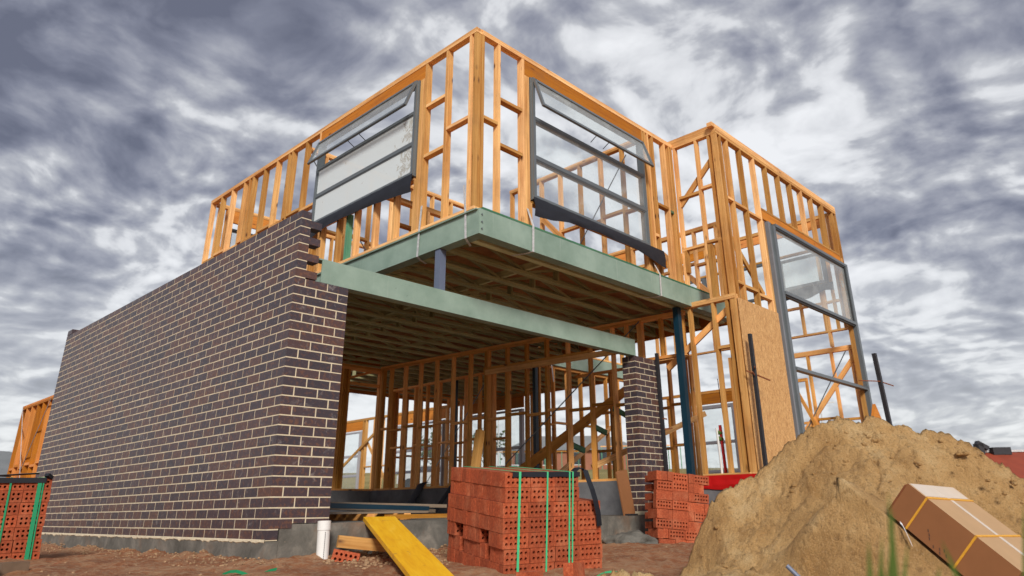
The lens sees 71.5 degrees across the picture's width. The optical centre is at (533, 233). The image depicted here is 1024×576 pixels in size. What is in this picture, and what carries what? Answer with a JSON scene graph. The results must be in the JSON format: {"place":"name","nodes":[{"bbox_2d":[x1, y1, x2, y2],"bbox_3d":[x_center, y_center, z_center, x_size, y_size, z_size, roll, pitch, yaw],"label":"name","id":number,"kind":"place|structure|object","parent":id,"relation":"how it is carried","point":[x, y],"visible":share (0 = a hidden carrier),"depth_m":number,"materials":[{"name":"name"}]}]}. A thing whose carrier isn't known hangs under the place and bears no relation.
{"place":"outdoors","nodes":[
{"label":"outdoors","id":0,"kind":"place"},
{"bbox_2d":[0,468,737,575],"bbox_3d":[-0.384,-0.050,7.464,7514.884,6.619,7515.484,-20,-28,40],"label":"ground","id":1,"kind":"structure","parent":0,"point":[662,559],"depth_m":6.02,"materials":[{"name":"soil"}]},
{"bbox_2d":[0,451,11,477],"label":"house","id":2,"kind":"structure","parent":1,"relation":"on","point":[5,457],"depth_m":25.87,"materials":[{"name":"brick"}]},
{"bbox_2d":[0,561,30,575],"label":"timber offcut","id":3,"kind":"object","parent":1,"relation":"on","point":[6,567],"visible":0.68,"depth_m":5.50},
{"bbox_2d":[0,473,53,559],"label":"brick pack","id":4,"kind":"object","parent":1,"relation":"on","point":[23,504],"visible":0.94,"depth_m":6.87,"materials":[{"name":"brick"}]},
{"bbox_2d":[6,395,53,477],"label":"timber wall frame","id":5,"kind":"object","parent":1,"relation":"on","point":[28,443],"visible":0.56,"depth_m":12.47,"materials":[{"name":"wood"}]},
{"bbox_2d":[222,568,276,574],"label":"strap offcut","id":6,"kind":"object","parent":1,"relation":"on","point":[242,572],"visible":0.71,"depth_m":5.10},
{"bbox_2d":[316,520,330,558],"bbox_3d":[-1.820,2.720,6.133,0.125,0.454,0.116,-20,-28,40],"label":"drain pipe","id":7,"kind":"object","parent":1,"relation":"on","point":[323,537],"visible":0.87,"depth_m":6.13,"materials":[{"name":"white plastic"}]},
{"bbox_2d":[331,549,360,561],"bbox_3d":[-1.615,2.794,6.110,0.228,0.109,0.074,12,-37,-3],"label":"brick","id":8,"kind":"object","parent":1,"relation":"on","point":[340,555],"visible":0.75,"depth_m":6.10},
{"bbox_2d":[41,515,652,559],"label":"garage slab","id":9,"kind":"structure","parent":1,"relation":"on","point":[301,538],"depth_m":6.98,"materials":[{"name":"concrete"}]},
{"bbox_2d":[35,210,347,543],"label":"brick wall","id":10,"kind":"structure","parent":9,"relation":"on","point":[200,402],"depth_m":7.43,"materials":[{"name":"brick"}]},
{"bbox_2d":[329,511,427,520],"bbox_3d":[-2.310,3.302,8.304,1.300,0.092,1.700,-20,-28,40],"label":"pallet","id":11,"kind":"object","parent":9,"relation":"on","point":[346,516],"visible":0.48,"depth_m":8.14,"materials":[{"name":"brown wood"}]},
{"bbox_2d":[330,503,428,510],"bbox_3d":[-1.918,3.145,8.187,0.070,0.100,2.024,-15,-25,32],"label":"steel beam","id":12,"kind":"object","parent":11,"relation":"on","point":[372,506],"visible":0.57,"depth_m":8.27,"materials":[{"name":"grey metal"}]},
{"bbox_2d":[330,502,446,507],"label":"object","id":13,"kind":"object","parent":11,"relation":"on","point":[437,505],"visible":0.47,"depth_m":9.21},
{"bbox_2d":[330,508,435,512],"bbox_3d":[-2.355,3.813,9.850,0.090,0.125,2.830,-15,-25,32],"label":"timber length","id":14,"kind":"object","parent":9,"relation":"on","point":[432,511],"visible":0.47,"depth_m":9.97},
{"bbox_2d":[384,514,446,518],"bbox_3d":[-0.825,3.533,8.922,0.090,0.045,2.723,-15,-26,33],"label":"timber length","id":15,"kind":"object","parent":9,"relation":"on","point":[403,516],"visible":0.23,"depth_m":8.20,"materials":[{"name":"brown wood"}]},
{"bbox_2d":[431,484,450,513],"bbox_3d":[-1.559,4.661,12.665,0.602,0.700,0.158,-2,-21,2],"label":"plastic strip","id":16,"kind":"object","parent":9,"relation":"on","point":[444,496],"visible":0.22,"depth_m":12.64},
{"bbox_2d":[471,429,484,466],"bbox_3d":[-0.803,3.264,9.722,0.111,1.155,0.363,-12,-24,27],"label":"timber post","id":17,"kind":"object","parent":9,"relation":"on","point":[477,448],"visible":0.43,"depth_m":9.86,"materials":[{"name":"brown wood"}]},
{"bbox_2d":[615,470,637,515],"bbox_3d":[1.262,3.507,9.630,0.110,0.601,0.328,-20,-28,40],"label":"leaning board","id":18,"kind":"object","parent":9,"relation":"on","point":[625,494],"visible":0.9,"depth_m":9.63,"materials":[{"name":"brown wood"}]},
{"bbox_2d":[622,356,663,514],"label":"brick pier","id":19,"kind":"structure","parent":9,"relation":"on","point":[643,435],"depth_m":10.28,"materials":[{"name":"brick"}]},
{"bbox_2d":[318,258,635,356],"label":"steel beam","id":20,"kind":"structure","parent":19,"relation":"on","point":[358,281],"depth_m":8.28,"materials":[{"name":"metal"}]},
{"bbox_2d":[434,248,445,289],"bbox_3d":[-1.081,0.426,8.226,0.090,0.495,0.090,-20,-28,40],"label":"steel stub","id":21,"kind":"object","parent":20,"relation":"on","point":[440,268],"visible":0.8,"depth_m":8.20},
{"bbox_2d":[655,353,672,470],"bbox_3d":[1.964,2.919,10.509,0.228,2.291,0.051,15,-27,-36],"label":"profile pole","id":22,"kind":"object","parent":19,"relation":"attached to","point":[662,424],"visible":0.86,"depth_m":10.54,"materials":[{"name":"black metal"}]},
{"bbox_2d":[336,535,386,551],"bbox_3d":[-1.435,2.812,6.425,0.696,0.179,0.040,12,-25,-29],"label":"timber offcut","id":23,"kind":"object","parent":1,"relation":"on","point":[359,543],"visible":0.57,"depth_m":6.34,"materials":[{"name":"brown wood"}]},
{"bbox_2d":[40,539,685,575],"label":"rubble","id":24,"kind":"object","parent":1,"relation":"on","point":[363,553],"visible":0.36,"depth_m":6.36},
{"bbox_2d":[363,516,453,575],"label":"yellow plank","id":25,"kind":"object","parent":1,"relation":"on","point":[408,551],"visible":1,"depth_m":5.66,"materials":[{"name":"wood"}]},
{"bbox_2d":[396,465,448,486],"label":"parked car","id":26,"kind":"object","parent":1,"relation":"on","point":[407,480],"visible":0.15,"depth_m":42.65,"materials":[{"name":"paint"}]},
{"bbox_2d":[421,426,449,464],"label":"tree","id":27,"kind":"object","parent":1,"relation":"on","point":[429,454],"visible":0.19,"depth_m":76.61,"materials":[{"name":"green plant"}]},
{"bbox_2d":[472,426,504,461],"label":"tree","id":28,"kind":"object","parent":1,"relation":"on","point":[501,434],"visible":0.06,"depth_m":86.74,"materials":[{"name":"green plant"}]},
{"bbox_2d":[447,466,601,573],"bbox_3d":[-0.084,2.433,6.123,0.951,0.839,1.096,10,-19,-29],"label":"brick pack","id":29,"kind":"object","parent":1,"relation":"on","point":[509,520],"visible":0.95,"depth_m":5.75,"materials":[{"name":"brick"}]},
{"bbox_2d":[516,570,542,575],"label":"brick","id":30,"kind":"object","parent":1,"relation":"on","point":[531,573],"visible":1,"depth_m":4.56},
{"bbox_2d":[496,451,578,468],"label":"timber wall frame","id":31,"kind":"object","parent":1,"relation":"on","point":[530,451],"visible":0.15,"depth_m":69.87,"materials":[{"name":"brown wood"}]},
{"bbox_2d":[330,473,755,522],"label":"house slab","id":32,"kind":"structure","parent":1,"relation":"on","point":[607,494],"depth_m":11.19,"materials":[{"name":"concrete"}]},
{"bbox_2d":[331,363,380,490],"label":"timber wall frame","id":33,"kind":"object","parent":32,"relation":"on","point":[345,384],"visible":0.25,"depth_m":14.29,"materials":[{"name":"brown wood"}]},
{"bbox_2d":[316,208,481,281],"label":"steel beam","id":34,"kind":"structure","parent":33,"relation":"on","point":[447,235],"depth_m":8.53,"materials":[{"name":"metal"}]},
{"bbox_2d":[201,27,481,273],"bbox_3d":[-3.486,-0.473,10.816,7.583,2.469,0.306,-20,-28,40],"label":"timber wall frame","id":35,"kind":"object","parent":34,"relation":"on","point":[386,163],"visible":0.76,"depth_m":9.73,"materials":[{"name":"brown wood"}]},
{"bbox_2d":[307,80,420,236],"bbox_3d":[-2.472,-0.936,9.963,2.580,1.703,0.304,-20,-28,40],"label":"window","id":36,"kind":"structure","parent":35,"relation":"in","point":[382,167],"depth_m":9.81,"materials":[{"name":"glass"}]},
{"bbox_2d":[416,205,426,263],"bbox_3d":[-1.361,0.028,8.718,0.062,0.671,0.313,-4,-21,7],"label":"metal strap","id":37,"kind":"object","parent":34,"relation":"attached to","point":[418,258],"visible":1,"depth_m":8.59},
{"bbox_2d":[463,185,470,245],"bbox_3d":[-0.747,-0.203,8.174,0.075,0.691,0.272,-7,-22,15],"label":"metal strap","id":38,"kind":"object","parent":34,"relation":"attached to","point":[465,227],"visible":1,"depth_m":8.04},
{"bbox_2d":[342,239,726,403],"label":"floor","id":39,"kind":"structure","parent":34,"relation":"on","point":[379,333],"depth_m":11.89,"materials":[{"name":"wood"}]},
{"bbox_2d":[211,203,370,260],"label":"timber wall frame","id":40,"kind":"object","parent":39,"relation":"on","point":[265,222],"visible":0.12,"depth_m":13.94,"materials":[{"name":"brown wood"}]},
{"bbox_2d":[311,147,463,271],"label":"timber wall frame","id":41,"kind":"object","parent":39,"relation":"on","point":[431,195],"visible":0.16,"depth_m":12.21,"materials":[{"name":"brown wood"}]},
{"bbox_2d":[387,197,448,231],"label":"timber wall frame","id":42,"kind":"object","parent":39,"relation":"on","point":[429,210],"visible":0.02,"depth_m":10.16,"materials":[{"name":"brown wood"}]},
{"bbox_2d":[510,141,636,262],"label":"timber wall frame","id":43,"kind":"object","parent":39,"relation":"on","point":[625,211],"visible":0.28,"depth_m":11.99,"materials":[{"name":"brown wood"}]},
{"bbox_2d":[537,347,623,364],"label":"timber wall frame","id":44,"kind":"object","parent":39,"relation":"on","point":[608,361],"visible":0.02,"depth_m":16.53,"materials":[{"name":"brown wood"}]},
{"bbox_2d":[556,222,723,343],"bbox_3d":[1.723,1.081,13.757,4.353,1.565,0.091,-20,-28,40],"label":"timber wall frame","id":45,"kind":"object","parent":39,"relation":"on","point":[621,255],"visible":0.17,"depth_m":12.74,"materials":[{"name":"brown wood"}]},
{"bbox_2d":[391,391,463,487],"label":"timber wall frame","id":46,"kind":"object","parent":32,"relation":"on","point":[446,458],"visible":0.42,"depth_m":17.90,"materials":[{"name":"brown wood"}]},
{"bbox_2d":[343,389,546,488],"bbox_3d":[-3.732,6.561,21.129,11.203,2.510,0.140,-20,-28,40],"label":"timber wall frame","id":47,"kind":"object","parent":32,"relation":"on","point":[517,401],"visible":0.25,"depth_m":20.50,"materials":[{"name":"brown wood"}]},
{"bbox_2d":[343,431,361,488],"bbox_3d":[-6.252,7.621,23.281,1.974,2.080,0.139,-20,-28,40],"label":"window","id":48,"kind":"structure","parent":47,"relation":"in","point":[360,432],"depth_m":22.76,"materials":[{"name":"metal"}]},
{"bbox_2d":[395,419,445,485],"bbox_3d":[-3.403,6.608,20.779,2.424,2.080,0.139,-20,-28,40],"label":"window","id":49,"kind":"structure","parent":47,"relation":"in","point":[443,425],"depth_m":20.18,"materials":[{"name":"metal"}]},
{"bbox_2d":[472,408,524,465],"bbox_3d":[-1.010,5.616,18.729,2.024,1.780,0.139,-20,-28,40],"label":"window","id":50,"kind":"structure","parent":47,"relation":"in","point":[521,417],"depth_m":18.19,"materials":[{"name":"metal"}]},
{"bbox_2d":[388,371,510,487],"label":"timber wall frame","id":51,"kind":"object","parent":32,"relation":"on","point":[479,423],"visible":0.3,"depth_m":15.93,"materials":[{"name":"brown wood"}]},
{"bbox_2d":[454,380,457,466],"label":"steel column","id":52,"kind":"structure","parent":32,"relation":"on","point":[456,408],"depth_m":15.90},
{"bbox_2d":[373,310,688,490],"bbox_3d":[-0.425,3.135,12.519,6.992,2.442,0.141,-17,-26,35],"label":"timber wall frame","id":53,"kind":"object","parent":32,"relation":"on","point":[547,361],"visible":0.86,"depth_m":12.67,"materials":[{"name":"brown wood"}]},
{"bbox_2d":[406,482,428,503],"bbox_3d":[-2.259,4.927,13.200,0.612,0.590,0.274,5,-22,-15],"label":"plastic strip","id":54,"kind":"object","parent":53,"relation":"hanging from","point":[416,493],"visible":0.65,"depth_m":13.24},
{"bbox_2d":[532,367,538,467],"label":"steel column","id":55,"kind":"structure","parent":32,"relation":"on","point":[535,410],"depth_m":14.31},
{"bbox_2d":[538,366,623,479],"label":"timber wall frame","id":56,"kind":"object","parent":32,"relation":"on","point":[578,456],"visible":0.39,"depth_m":15.11,"materials":[{"name":"brown wood"}]},
{"bbox_2d":[537,354,622,378],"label":"steel beam","id":57,"kind":"structure","parent":56,"relation":"on","point":[581,365],"depth_m":15.96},
{"bbox_2d":[518,386,706,467],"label":"staircase","id":58,"kind":"structure","parent":32,"relation":"on","point":[559,441],"depth_m":12.86,"materials":[{"name":"brown wood"}]},
{"bbox_2d":[574,356,702,478],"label":"timber wall frame","id":59,"kind":"object","parent":32,"relation":"on","point":[693,412],"visible":0.31,"depth_m":12.70,"materials":[{"name":"brown wood"}]},
{"bbox_2d":[672,307,695,474],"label":"steel column","id":60,"kind":"structure","parent":32,"relation":"on","point":[685,407],"depth_m":10.34,"materials":[{"name":"metal"}]},
{"bbox_2d":[666,126,749,475],"bbox_3d":[2.476,0.899,10.843,1.303,5.317,0.108,-20,-28,40],"label":"timber wall frame","id":61,"kind":"object","parent":32,"relation":"on","point":[695,138],"visible":0.92,"depth_m":10.61,"materials":[{"name":"brown wood"}]},
{"bbox_2d":[472,207,726,321],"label":"steel beam","id":62,"kind":"structure","parent":61,"relation":"attached to","point":[502,230],"depth_m":9.12,"materials":[{"name":"metal"}]},
{"bbox_2d":[511,208,533,255],"bbox_3d":[-0.122,-0.026,8.550,0.288,0.606,0.098,-10,-23,23],"label":"metal strap","id":63,"kind":"object","parent":62,"relation":"attached to","point":[532,251],"visible":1,"depth_m":8.45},
{"bbox_2d":[479,30,683,282],"bbox_3d":[0.894,-0.889,9.906,0.315,2.469,4.271,-20,-28,40],"label":"timber wall frame","id":64,"kind":"object","parent":62,"relation":"on","point":[532,75],"visible":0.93,"depth_m":9.75,"materials":[{"name":"brown wood"}]},
{"bbox_2d":[529,77,665,267],"bbox_3d":[0.981,-0.779,9.960,0.314,2.030,2.840,-20,-28,40],"label":"window","id":65,"kind":"structure","parent":64,"relation":"in","point":[544,208],"depth_m":9.78,"materials":[{"name":"metal"}]},
{"bbox_2d":[639,262,661,297],"bbox_3d":[1.686,0.675,10.337,0.331,0.546,0.091,-4,-22,9],"label":"metal strap","id":66,"kind":"object","parent":62,"relation":"attached to","point":[660,285],"visible":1,"depth_m":10.24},
{"bbox_2d":[715,425,727,472],"bbox_3d":[2.635,3.045,9.961,0.122,0.702,0.065,13,-25,-31],"label":"service pipe","id":67,"kind":"object","parent":32,"relation":"on","point":[720,438],"visible":0.81,"depth_m":9.96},
{"bbox_2d":[706,122,871,473],"bbox_3d":[4.519,1.326,12.016,0.198,5.317,4.895,-20,-28,40],"label":"timber wall frame","id":68,"kind":"object","parent":32,"relation":"on","point":[768,329],"visible":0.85,"depth_m":11.18,"materials":[{"name":"brown wood"}]},
{"bbox_2d":[764,221,871,437],"bbox_3d":[5.049,2.100,12.276,0.160,4.035,3.310,-20,-28,40],"label":"window","id":69,"kind":"structure","parent":68,"relation":"in","point":[780,294],"depth_m":11.78,"materials":[{"name":"metal"}]},
{"bbox_2d":[794,345,863,429],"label":"timber wall frame","id":70,"kind":"object","parent":32,"relation":"on","point":[815,419],"visible":0.35,"depth_m":13.66,"materials":[{"name":"brown wood"}]},
{"bbox_2d":[639,213,847,360],"bbox_3d":[4.190,1.507,15.739,5.188,2.712,0.146,-20,-28,40],"label":"timber wall frame","id":71,"kind":"object","parent":70,"relation":"on","point":[811,289],"visible":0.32,"depth_m":14.44,"materials":[{"name":"brown wood"}]},
{"bbox_2d":[780,254,828,290],"bbox_3d":[5.550,0.793,14.638,0.954,0.670,0.114,-20,-28,40],"label":"window","id":72,"kind":"structure","parent":71,"relation":"in","point":[823,263],"depth_m":14.54,"materials":[{"name":"metal"}]},
{"bbox_2d":[503,436,627,470],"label":"house","id":73,"kind":"structure","parent":1,"relation":"on","point":[576,440],"depth_m":75.60,"materials":[{"name":"brick"}]},
{"bbox_2d":[563,562,584,575],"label":"brick","id":74,"kind":"object","parent":1,"relation":"on","point":[574,569],"visible":1,"depth_m":4.90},
{"bbox_2d":[601,530,658,543],"bbox_3d":[1.166,3.756,8.643,0.682,0.290,0.606,8,-23,-21],"label":"concrete lump","id":75,"kind":"object","parent":1,"relation":"on","point":[634,536],"visible":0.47,"depth_m":8.51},
{"bbox_2d":[600,445,681,468],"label":"timber wall frame","id":76,"kind":"object","parent":1,"relation":"on","point":[626,456],"visible":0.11,"depth_m":64.66,"materials":[{"name":"brown wood"}]},
{"bbox_2d":[656,538,675,543],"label":"brick","id":77,"kind":"object","parent":1,"relation":"on","point":[668,541],"visible":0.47,"depth_m":8.67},
{"bbox_2d":[648,528,662,537],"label":"brick","id":78,"kind":"object","parent":77,"relation":"on","point":[656,532],"visible":0.77,"depth_m":8.70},
{"bbox_2d":[645,475,692,538],"bbox_3d":[1.778,3.601,9.166,0.757,0.926,0.193,7,-23,-20],"label":"brick heap","id":79,"kind":"object","parent":1,"relation":"on","point":[649,497],"visible":0.23,"depth_m":9.10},
{"bbox_2d":[662,378,814,473],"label":"timber wall frame","id":80,"kind":"object","parent":1,"relation":"on","point":[710,397],"visible":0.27,"depth_m":18.26,"materials":[{"name":"brown wood"}]},
{"bbox_2d":[696,403,740,473],"bbox_3d":[4.590,5.475,18.118,1.504,2.150,0.139,-20,-28,40],"label":"window","id":81,"kind":"structure","parent":80,"relation":"in","point":[717,406],"depth_m":17.89,"materials":[{"name":"metal"}]},
{"bbox_2d":[746,333,769,466],"bbox_3d":[3.122,2.684,9.602,0.163,2.702,0.428,-20,-28,40],"label":"profile pole","id":82,"kind":"object","parent":1,"relation":"on","point":[758,402],"visible":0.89,"depth_m":9.73,"materials":[{"name":"black metal"}]},
{"bbox_2d":[786,564,799,575],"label":"hose end","id":83,"kind":"object","parent":1,"relation":"on","point":[791,570],"visible":1,"depth_m":3.70,"materials":[{"name":"grey metal"}]},
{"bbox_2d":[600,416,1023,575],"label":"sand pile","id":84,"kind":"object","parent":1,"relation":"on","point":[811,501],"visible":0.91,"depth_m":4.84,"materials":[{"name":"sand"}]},
{"bbox_2d":[891,483,1022,575],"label":"cardboard box","id":85,"kind":"object","parent":84,"relation":"on","point":[976,539],"visible":0.96,"depth_m":4.03,"materials":[{"name":"cardboard"}]},
{"bbox_2d":[871,404,881,418],"bbox_3d":[6.113,4.079,12.333,0.050,2.200,0.760,-20,-28,40],"label":"lvl offcut","id":86,"kind":"object","parent":1,"relation":"on","point":[875,412],"visible":0.11,"depth_m":12.64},
{"bbox_2d":[859,353,893,424],"bbox_3d":[6.311,3.665,12.767,1.219,3.087,0.096,15,-26,-35],"label":"profile pole","id":87,"kind":"object","parent":1,"relation":"on","point":[881,388],"visible":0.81,"depth_m":13.17,"materials":[{"name":"black metal"}]},
{"bbox_2d":[867,492,1023,575],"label":"grass tuft","id":88,"kind":"object","parent":1,"relation":"on","point":[892,567],"visible":1,"depth_m":0.95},
{"bbox_2d":[973,441,1023,477],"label":"house","id":89,"kind":"structure","parent":1,"relation":"on","point":[1013,460],"depth_m":21.55,"materials":[{"name":"brick"}]},
{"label":"brick","id":90,"kind":"object","parent":1,"relation":"on","visible":0},
{"bbox_2d":[666,529,684,539],"bbox_3d":[1.750,3.714,8.773,0.228,0.109,0.074,12,-26,-18],"label":"brick","id":91,"kind":"object","parent":90,"relation":"on","point":[676,534],"visible":1,"depth_m":8.74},
{"bbox_2d":[653,518,672,528],"bbox_3d":[1.595,3.577,8.774,0.228,0.109,0.074,12,-26,-16],"label":"brick","id":92,"kind":"object","parent":91,"relation":"on","point":[662,523],"visible":1,"depth_m":8.74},
{"bbox_2d":[648,508,661,518],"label":"brick","id":93,"kind":"object","parent":92,"relation":"on","point":[655,513],"visible":0.97,"depth_m":8.79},
{"bbox_2d":[667,510,672,518],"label":"brick","id":94,"kind":"object","parent":92,"relation":"on","point":[670,514],"visible":0.43,"depth_m":8.82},
{"bbox_2d":[653,498,671,509],"bbox_3d":[1.609,3.375,8.873,0.228,0.109,0.074,13,-26,-19],"label":"brick","id":95,"kind":"object","parent":94,"relation":"on","point":[662,504],"visible":1,"depth_m":8.84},
{"bbox_2d":[653,489,671,499],"bbox_3d":[1.619,3.276,8.912,0.228,0.109,0.074,12,-26,-18],"label":"brick","id":96,"kind":"object","parent":95,"relation":"on","point":[662,494],"visible":1,"depth_m":8.88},
{"bbox_2d":[654,480,672,490],"bbox_3d":[1.636,3.175,8.954,0.228,0.109,0.074,12,-26,-17],"label":"brick","id":97,"kind":"object","parent":96,"relation":"on","point":[663,485],"visible":1,"depth_m":8.93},
{"bbox_2d":[647,470,661,480],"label":"brick","id":98,"kind":"object","parent":97,"relation":"on","point":[654,475],"visible":1,"depth_m":8.99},
{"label":"brick","id":99,"kind":"object","parent":1,"relation":"on","visible":0},
{"bbox_2d":[685,530,698,540],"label":"brick","id":100,"kind":"object","parent":99,"relation":"on","point":[691,535],"visible":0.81,"depth_m":8.80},
{"bbox_2d":[672,519,688,529],"bbox_3d":[1.811,3.622,8.840,0.228,0.109,0.074,13,-26,-18],"label":"brick","id":101,"kind":"object","parent":100,"relation":"on","point":[680,524],"visible":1,"depth_m":8.81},
{"bbox_2d":[0,0,1023,472],"label":"sky","id":102,"kind":"structure","parent":0,"point":[122,122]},
{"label":"brick","id":103,"kind":"object","parent":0,"visible":0},
{"bbox_2d":[688,521,701,530],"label":"brick","id":104,"kind":"object","parent":103,"relation":"on","point":[694,526],"visible":0.67,"depth_m":8.87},
{"bbox_2d":[673,510,688,520],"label":"brick","id":105,"kind":"object","parent":104,"relation":"on","point":[680,515],"visible":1,"depth_m":8.86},
{"bbox_2d":[670,500,688,510],"bbox_3d":[1.830,3.418,8.933,0.228,0.109,0.074,12,-26,-17],"label":"brick","id":106,"kind":"object","parent":105,"relation":"on","point":[680,505],"visible":1,"depth_m":8.90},
{"bbox_2d":[672,491,687,500],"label":"brick","id":107,"kind":"object","parent":106,"relation":"on","point":[679,496],"visible":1,"depth_m":8.95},
{"bbox_2d":[671,481,687,491],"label":"brick","id":108,"kind":"object","parent":107,"relation":"on","point":[680,486],"visible":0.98,"depth_m":9.01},
{"bbox_2d":[670,473,687,482],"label":"brick","id":109,"kind":"object","parent":108,"relation":"on","point":[680,477],"visible":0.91,"depth_m":9.06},
{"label":"brick","id":110,"kind":"object","parent":103,"relation":"on","visible":0},
{"bbox_2d":[694,512,706,521],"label":"brick","id":111,"kind":"object","parent":110,"relation":"on","point":[699,517],"visible":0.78,"depth_m":8.94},
{"bbox_2d":[689,502,703,512],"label":"brick","id":112,"kind":"object","parent":111,"relation":"on","point":[696,507],"visible":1,"depth_m":8.97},
{"bbox_2d":[704,504,708,512],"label":"brick","id":113,"kind":"object","parent":111,"relation":"on","point":[706,506],"visible":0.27,"depth_m":9.01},
{"bbox_2d":[693,493,708,503],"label":"brick","id":114,"kind":"object","parent":113,"relation":"on","point":[701,498],"visible":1,"depth_m":9.05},
{"bbox_2d":[699,485,703,493],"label":"brick","id":115,"kind":"object","parent":114,"relation":"on","point":[701,489],"visible":0.43,"depth_m":9.10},
{"bbox_2d":[693,475,708,485],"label":"brick","id":116,"kind":"object","parent":115,"relation":"on","point":[701,480],"visible":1,"depth_m":9.14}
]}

